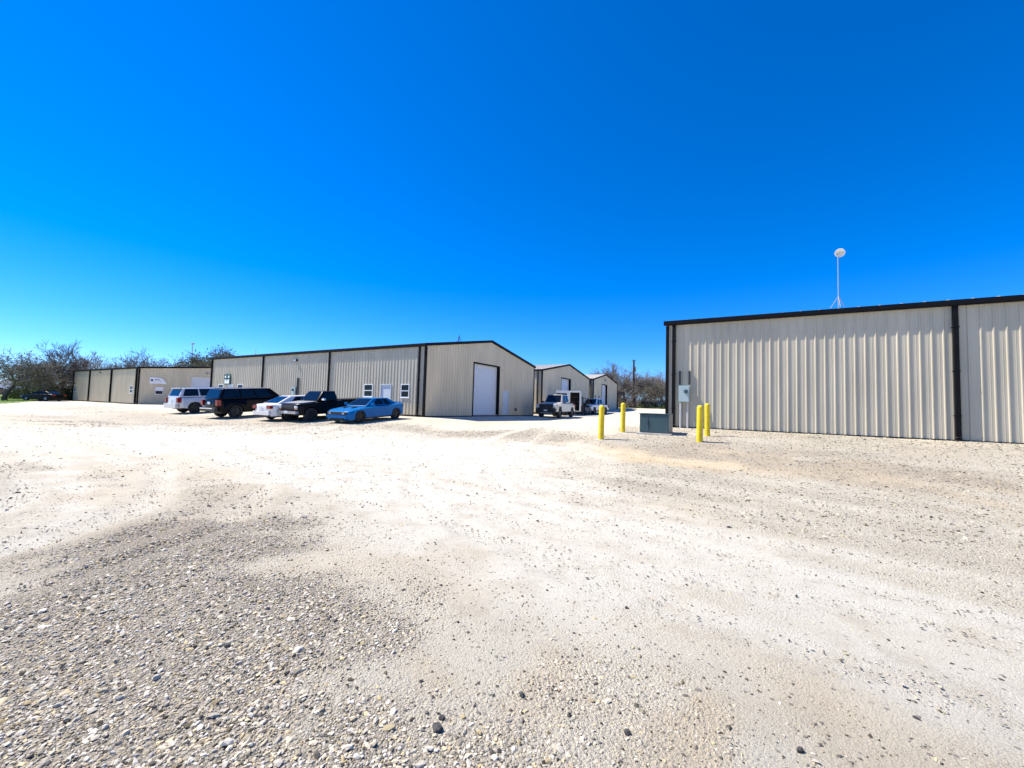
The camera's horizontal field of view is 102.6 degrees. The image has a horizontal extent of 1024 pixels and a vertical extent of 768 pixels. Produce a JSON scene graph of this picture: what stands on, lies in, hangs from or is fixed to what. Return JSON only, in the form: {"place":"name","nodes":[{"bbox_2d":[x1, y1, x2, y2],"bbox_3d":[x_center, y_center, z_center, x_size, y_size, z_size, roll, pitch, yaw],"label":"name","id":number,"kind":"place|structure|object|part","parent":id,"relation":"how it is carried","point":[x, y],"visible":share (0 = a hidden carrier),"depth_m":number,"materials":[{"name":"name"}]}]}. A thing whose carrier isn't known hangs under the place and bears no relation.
{"place":"outdoors","nodes":[
{"label":"outdoors","id":0,"kind":"place"},
{"bbox_2d":[4,405,885,440],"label":"gravel","id":1,"kind":"structure","parent":0,"point":[363,424],"depth_m":20.58,"materials":[{"name":"beige gravel"}]},
{"bbox_2d":[0,449,1023,767],"bbox_3d":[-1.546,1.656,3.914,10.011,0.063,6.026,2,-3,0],"label":"gravel","id":2,"kind":"structure","parent":0,"point":[68,694],"depth_m":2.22,"materials":[{"name":"grey gravel"}]},
{"bbox_2d":[0,400,1023,767],"bbox_3d":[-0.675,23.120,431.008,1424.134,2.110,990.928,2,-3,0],"label":"ground","id":3,"kind":"structure","parent":0,"point":[746,602],"depth_m":3.54,"materials":[{"name":"beige gravel"}]},
{"bbox_2d":[0,380,20,388],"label":"house","id":4,"kind":"structure","parent":3,"relation":"on","point":[1,387],"depth_m":127.45,"materials":[{"name":"white"}]},
{"bbox_2d":[0,395,38,402],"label":"lawn","id":5,"kind":"structure","parent":3,"relation":"on","point":[14,400],"depth_m":56.05,"materials":[{"name":"green plant"}]},
{"bbox_2d":[2,374,39,390],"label":"bare tree","id":6,"kind":"object","parent":5,"relation":"on","point":[16,386],"visible":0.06,"depth_m":70.67,"materials":[{"name":"brown plant"}]},
{"bbox_2d":[0,358,67,389],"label":"bare tree","id":7,"kind":"object","parent":5,"relation":"on","point":[22,372],"visible":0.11,"depth_m":68.81,"materials":[{"name":"brown plant"}]},
{"bbox_2d":[1,382,71,399],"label":"brush","id":8,"kind":"object","parent":5,"relation":"on","point":[14,394],"visible":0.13,"depth_m":64.64,"materials":[{"name":"green plant"}]},
{"bbox_2d":[0,348,75,399],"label":"bare tree","id":9,"kind":"object","parent":5,"relation":"on","point":[32,370],"visible":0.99,"depth_m":58.81,"materials":[{"name":"grey plant"}]},
{"bbox_2d":[20,359,78,391],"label":"bare tree","id":10,"kind":"object","parent":5,"relation":"on","point":[67,373],"visible":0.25,"depth_m":64.60,"materials":[{"name":"brown plant"}]},
{"bbox_2d":[35,339,107,383],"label":"bare tree","id":11,"kind":"object","parent":5,"relation":"on","point":[68,355],"visible":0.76,"depth_m":65.89,"materials":[{"name":"brown plant"}]},
{"bbox_2d":[20,391,66,400],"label":"sedan","id":12,"kind":"object","parent":3,"relation":"on","point":[46,395],"visible":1,"depth_m":56.70,"materials":[{"name":"black paint"}]},
{"bbox_2d":[49,351,114,379],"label":"bare tree","id":13,"kind":"object","parent":3,"relation":"on","point":[96,366],"visible":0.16,"depth_m":84.68,"materials":[{"name":"brown plant"}]},
{"bbox_2d":[105,348,172,367],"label":"bare tree","id":14,"kind":"object","parent":3,"relation":"on","point":[144,363],"visible":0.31,"depth_m":78.95,"materials":[{"name":"brown plant"}]},
{"bbox_2d":[71,367,210,404],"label":"metal building","id":15,"kind":"structure","parent":3,"relation":"on","point":[128,385],"depth_m":54.76,"materials":[{"name":"metal"}]},
{"bbox_2d":[149,377,166,383],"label":"wall sign","id":16,"kind":"object","parent":15,"relation":"attached to","point":[154,380],"visible":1,"depth_m":52.57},
{"bbox_2d":[154,387,162,394],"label":"window","id":17,"kind":"structure","parent":15,"relation":"in","point":[158,390],"depth_m":52.86,"materials":[{"name":"white plastic"}]},
{"bbox_2d":[190,376,209,386],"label":"roll up door","id":18,"kind":"structure","parent":15,"relation":"in","point":[195,381],"depth_m":56.88,"materials":[{"name":"white paint"}]},
{"bbox_2d":[155,354,187,366],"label":"bare tree","id":19,"kind":"object","parent":3,"relation":"on","point":[171,363],"visible":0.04,"depth_m":81.66,"materials":[{"name":"brown plant"}]},
{"bbox_2d":[164,387,224,412],"bbox_3d":[-22.689,1.167,31.144,2.400,1.850,5.460,0,0,30],"label":"suv","id":20,"kind":"object","parent":3,"relation":"on","point":[183,399],"visible":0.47,"depth_m":29.15,"materials":[{"name":"silver metal"}]},
{"bbox_3d":[-23.882,0.593,29.102,1.530,0.501,0.185,0,-3,30],"label":"rear window","id":21,"kind":"part","parent":20,"relation":"part of","materials":[{"name":"blue glass"}]},
{"bbox_3d":[-22.845,0.606,29.151,0.111,0.493,0.969,0,0,30],"label":"side window","id":22,"kind":"part","parent":20,"relation":"part of","materials":[{"name":"black glass"}]},
{"bbox_3d":[-22.343,0.601,30.011,0.111,0.493,0.917,0,0,30],"label":"side window","id":23,"kind":"part","parent":20,"relation":"part of","materials":[{"name":"black glass"}]},
{"bbox_2d":[167,345,235,366],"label":"tree","id":24,"kind":"object","parent":3,"relation":"on","point":[193,361],"visible":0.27,"depth_m":79.02,"materials":[{"name":"plant"}]},
{"bbox_2d":[200,387,281,417],"bbox_3d":[-17.060,1.160,27.000,2.400,1.850,5.630,0,0,30],"label":"suv","id":25,"kind":"object","parent":3,"relation":"on","point":[230,402],"visible":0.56,"depth_m":25.30,"materials":[{"name":"black paint"}]},
{"bbox_3d":[-18.211,0.593,25.031,1.530,0.501,0.184,0,-3,30],"label":"rear window","id":26,"kind":"part","parent":25,"relation":"part of","materials":[{"name":"blue glass"}]},
{"bbox_3d":[-17.174,0.605,25.080,0.111,0.493,0.969,0,0,30],"label":"side window","id":27,"kind":"part","parent":25,"relation":"part of","materials":[{"name":"black glass"}]},
{"bbox_3d":[-16.673,0.597,25.939,0.111,0.493,0.917,0,0,30],"label":"side window","id":28,"kind":"part","parent":25,"relation":"part of","materials":[{"name":"black glass"}]},
{"bbox_3d":[-16.374,1.317,26.170,0.039,0.580,0.970,0,0,30],"label":"door","id":29,"kind":"part","parent":25,"relation":"part of","materials":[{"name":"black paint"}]},
{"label":"side window","id":30,"kind":"part","parent":25,"relation":"part of","materials":[{"name":"black glass"}]},
{"bbox_2d":[253,395,327,420],"bbox_3d":[-12.856,1.381,24.977,2.220,1.390,4.770,0,0,30],"label":"sedan","id":31,"kind":"object","parent":3,"relation":"on","point":[269,409],"visible":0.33,"depth_m":23.14,"materials":[{"name":"white paint"}]},
{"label":"rear window","id":32,"kind":"part","parent":31,"relation":"part of","materials":[{"name":"blue glass"}]},
{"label":"side window","id":33,"kind":"part","parent":31,"relation":"part of","materials":[{"name":"black glass"}]},
{"bbox_2d":[277,391,369,421],"bbox_3d":[-10.864,1.247,24.918,2.320,1.660,5.892,0,0,30],"label":"pickup truck","id":34,"kind":"object","parent":3,"relation":"on","point":[310,406],"visible":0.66,"depth_m":23.23,"materials":[{"name":"black paint"}]},
{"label":"side window","id":35,"kind":"part","parent":34,"relation":"part of","materials":[{"name":"black glass"}]},
{"bbox_3d":[-10.431,1.317,23.736,0.039,0.480,1.150,0,0,30],"label":"door","id":36,"kind":"part","parent":34,"relation":"part of","materials":[{"name":"black paint"}]},
{"bbox_2d":[326,397,403,422],"bbox_3d":[-8.262,1.439,23.480,2.204,1.272,4.460,0,0,25],"label":"muscle car","id":37,"kind":"object","parent":3,"relation":"on","point":[359,410],"visible":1,"depth_m":22.67,"materials":[{"name":"blue metal"}]},
{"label":"side window","id":38,"kind":"part","parent":37,"relation":"part of","materials":[{"name":"black glass"}]},
{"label":"door","id":39,"kind":"part","parent":37,"relation":"part of","materials":[{"name":"blue metal"}]},
{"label":"side window","id":40,"kind":"part","parent":37,"relation":"part of","materials":[{"name":"black glass"}]},
{"bbox_2d":[210,340,535,416],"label":"metal building","id":41,"kind":"structure","parent":3,"relation":"on","point":[466,378],"depth_m":32.01,"materials":[{"name":"beige metal"}]},
{"bbox_2d":[224,374,230,384],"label":"wall sign","id":42,"kind":"object","parent":41,"relation":"attached to","point":[227,379],"visible":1,"depth_m":40.07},
{"bbox_2d":[363,384,372,396],"bbox_3d":[-10.518,0.495,30.024,1.010,0.970,0.115,0,-3,30],"label":"window","id":43,"kind":"structure","parent":41,"relation":"in","point":[368,388],"depth_m":30.04,"materials":[{"name":"white plastic"}]},
{"bbox_2d":[380,384,391,399],"bbox_3d":[-8.968,1.088,29.106,1.070,2.160,0.122,0,-3,30],"label":"door","id":44,"kind":"structure","parent":41,"relation":"in","point":[385,389],"depth_m":29.15,"materials":[{"name":"grey paint"}]},
{"bbox_2d":[400,384,408,397],"bbox_3d":[-7.345,0.490,28.171,0.860,0.970,0.115,0,-3,30],"label":"window","id":45,"kind":"structure","parent":41,"relation":"in","point":[404,393],"depth_m":28.20,"materials":[{"name":"white plastic"}]},
{"bbox_2d":[472,362,499,415],"bbox_3d":[-2.189,0.488,33.754,0.315,4.240,3.880,0,-3,30],"label":"roll up door","id":46,"kind":"structure","parent":41,"relation":"in","point":[486,377],"depth_m":33.98,"materials":[{"name":"white paint"}]},
{"bbox_2d":[502,391,508,414],"bbox_3d":[-0.606,1.704,36.269,0.122,2.170,1.040,0,-3,30],"label":"door","id":47,"kind":"structure","parent":41,"relation":"in","point":[505,406],"depth_m":36.32,"materials":[{"name":"grey paint"}]},
{"bbox_2d":[432,722,442,732],"bbox_3d":[-0.348,1.589,1.900,0.043,0.028,0.060,3,-3,-29],"label":"rock","id":48,"kind":"object","parent":3,"relation":"on","point":[437,727],"visible":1,"depth_m":1.89,"materials":[{"name":"grey stone"}]},
{"bbox_2d":[438,714,444,720],"bbox_3d":[-0.338,1.600,1.966,0.032,0.024,0.028,0,-3,26],"label":"rock","id":49,"kind":"object","parent":3,"relation":"on","point":[441,717],"visible":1,"depth_m":1.96,"materials":[{"name":"grey stone"}]},
{"bbox_2d":[536,394,574,417],"bbox_3d":[4.336,2.118,39.833,2.420,2.162,5.810,0,-3,27],"label":"pickup truck","id":50,"kind":"object","parent":3,"relation":"on","point":[556,405],"visible":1,"depth_m":38.59,"materials":[{"name":"grey paint"}]},
{"bbox_2d":[533,364,590,414],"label":"metal building","id":51,"kind":"structure","parent":3,"relation":"on","point":[550,379],"depth_m":50.69,"materials":[{"name":"beige metal"}]},
{"bbox_2d":[561,377,570,390],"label":"roll up door","id":52,"kind":"structure","parent":51,"relation":"in","point":[565,382],"depth_m":53.20,"materials":[{"name":"white paint"}]},
{"bbox_2d":[556,390,582,415],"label":"enclosed trailer","id":53,"kind":"object","parent":3,"relation":"on","point":[574,397],"visible":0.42,"depth_m":45.18,"materials":[{"name":"white paint"}]},
{"bbox_2d":[580,399,608,414],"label":"pickup truck","id":54,"kind":"object","parent":3,"relation":"on","point":[594,404],"visible":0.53,"depth_m":54.02,"materials":[{"name":"silver metal"}]},
{"bbox_2d":[595,405,604,439],"bbox_3d":[3.202,1.517,14.686,0.451,1.514,0.451,2,-3,0],"label":"bollard","id":55,"kind":"object","parent":3,"relation":"on","point":[601,422],"visible":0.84,"depth_m":14.61,"materials":[{"name":"yellow metal"}]},
{"bbox_2d":[584,374,617,411],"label":"metal building","id":56,"kind":"structure","parent":3,"relation":"on","point":[603,387],"depth_m":67.13,"materials":[{"name":"beige metal"}]},
{"bbox_2d":[602,384,606,403],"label":"roll up door","id":57,"kind":"structure","parent":56,"relation":"in","point":[604,387],"depth_m":67.29,"materials":[{"name":"white paint"}]},
{"bbox_2d":[591,360,622,401],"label":"bare tree","id":58,"kind":"object","parent":3,"relation":"on","point":[613,372],"visible":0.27,"depth_m":89.12,"materials":[{"name":"brown plant"}]},
{"bbox_2d":[604,367,637,395],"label":"bare tree","id":59,"kind":"object","parent":3,"relation":"on","point":[618,378],"visible":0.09,"depth_m":93.58,"materials":[{"name":"brown plant"}]},
{"bbox_2d":[617,391,624,408],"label":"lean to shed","id":60,"kind":"object","parent":3,"relation":"on","point":[621,393],"visible":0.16,"depth_m":73.95,"materials":[{"name":"metal"}]},
{"bbox_2d":[619,403,626,432],"bbox_3d":[4.439,1.485,16.392,0.414,1.474,0.414,2,-3,0],"label":"bollard","id":61,"kind":"object","parent":3,"relation":"on","point":[623,408],"visible":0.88,"depth_m":16.32,"materials":[{"name":"yellow metal"}]},
{"bbox_2d":[624,728,630,735],"bbox_3d":[0.534,1.614,1.898,0.029,0.025,0.033,4,-4,-43],"label":"rock","id":62,"kind":"object","parent":3,"relation":"on","point":[627,731],"visible":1,"depth_m":1.89,"materials":[{"name":"grey stone"}]},
{"bbox_2d":[617,380,641,399],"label":"bare tree","id":63,"kind":"object","parent":3,"relation":"on","point":[620,390],"visible":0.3,"depth_m":81.93,"materials":[{"name":"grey plant"}]},
{"bbox_2d":[632,359,635,407],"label":"utility pole","id":64,"kind":"object","parent":3,"relation":"on","point":[634,371],"visible":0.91,"depth_m":79.56,"materials":[{"name":"brown wood"}]},
{"bbox_2d":[614,366,654,403],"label":"bare tree","id":65,"kind":"object","parent":3,"relation":"on","point":[623,383],"visible":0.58,"depth_m":81.25,"materials":[{"name":"brown plant"}]},
{"bbox_2d":[618,393,664,408],"bbox_3d":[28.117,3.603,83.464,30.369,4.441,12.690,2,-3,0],"label":"brush","id":66,"kind":"object","parent":3,"relation":"on","point":[629,401],"visible":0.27,"depth_m":79.97,"materials":[{"name":"plant"}]},
{"bbox_2d":[625,377,664,405],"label":"bare tree","id":67,"kind":"object","parent":3,"relation":"on","point":[653,390],"visible":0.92,"depth_m":78.21,"materials":[{"name":"brown plant"}]},
{"bbox_2d":[635,369,664,400],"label":"bare tree","id":68,"kind":"object","parent":3,"relation":"on","point":[658,380],"visible":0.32,"depth_m":81.50,"materials":[{"name":"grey plant"}]},
{"bbox_2d":[636,370,665,397],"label":"bare tree","id":69,"kind":"object","parent":3,"relation":"on","point":[652,377],"visible":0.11,"depth_m":90.34,"materials":[{"name":"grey plant"}]},
{"bbox_2d":[636,413,674,435],"bbox_3d":[5.635,1.637,15.979,1.278,0.976,1.120,0,-3,30],"label":"transformer","id":70,"kind":"object","parent":3,"relation":"on","point":[656,424],"visible":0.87,"depth_m":15.60,"materials":[{"name":"metal"}]},
{"bbox_2d":[640,414,648,431],"bbox_3d":[5.093,1.506,15.787,0.338,0.662,0.088,0,-3,30],"label":"door","id":71,"kind":"structure","parent":70,"relation":"in","point":[644,419],"depth_m":15.77,"materials":[{"name":"teal metal"}]},
{"bbox_2d":[649,415,668,432],"bbox_3d":[5.565,1.506,15.529,0.710,0.662,0.058,0,-3,30],"label":"door","id":72,"kind":"structure","parent":70,"relation":"in","point":[657,423],"depth_m":15.49,"materials":[{"name":"teal metal"}]},
{"bbox_2d":[696,405,702,441],"bbox_3d":[6.295,1.479,13.749,0.460,1.534,0.460,2,-3,0],"label":"bollard","id":73,"kind":"object","parent":3,"relation":"on","point":[699,433],"visible":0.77,"depth_m":13.68,"materials":[{"name":"yellow metal"}]},
{"bbox_2d":[704,403,709,435],"bbox_3d":[7.166,1.461,15.045,0.423,1.504,0.423,1,-3,0],"label":"bollard","id":74,"kind":"object","parent":3,"relation":"on","point":[707,417],"visible":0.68,"depth_m":14.98,"materials":[{"name":"yellow metal"}]},
{"bbox_2d":[796,746,803,753],"bbox_3d":[1.285,1.633,1.828,0.028,0.026,0.030,0,-3,30],"label":"rock","id":75,"kind":"object","parent":3,"relation":"on","point":[799,749],"visible":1,"depth_m":1.82,"materials":[{"name":"grey stone"}]},
{"bbox_2d":[664,294,1023,443],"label":"metal building","id":76,"kind":"structure","parent":3,"relation":"on","point":[949,370],"depth_m":15.52,"materials":[{"name":"beige metal"}]},
{"bbox_2d":[679,371,689,427],"bbox_3d":[7.896,0.731,18.377,0.810,2.650,0.318,0,-3,30],"label":"electrical meter box","id":77,"kind":"object","parent":76,"relation":"attached to","point":[684,393],"visible":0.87,"depth_m":18.42,"materials":[{"name":"metal"}]},
{"bbox_2d":[679,386,688,401],"bbox_3d":[7.705,0.440,18.374,0.400,0.680,0.088,0,-3,30],"label":"door","id":78,"kind":"structure","parent":77,"relation":"in","point":[683,390],"depth_m":18.40,"materials":[{"name":"metal"}]},
{"bbox_2d":[830,248,844,307],"bbox_3d":[12.798,-4.142,16.092,0.472,2.356,0.427,0,-3,30],"label":"dish antenna","id":79,"kind":"object","parent":76,"relation":"on","point":[840,252],"visible":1,"depth_m":16.12,"materials":[{"name":"white metal"}]},
{"bbox_2d":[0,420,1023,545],"bbox_3d":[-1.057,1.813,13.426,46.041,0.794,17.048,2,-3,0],"label":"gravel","id":80,"kind":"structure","parent":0,"point":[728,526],"depth_m":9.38,"materials":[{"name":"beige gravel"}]},
{"bbox_2d":[0,0,1023,401],"label":"sky","id":81,"kind":"structure","parent":0,"point":[550,182],"materials":[{"name":"blue"}]},
{"bbox_2d":[576,397,590,414],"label":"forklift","id":82,"kind":"object","parent":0,"point":[585,409],"visible":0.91,"depth_m":50.59,"materials":[{"name":"metal"}]}
]}

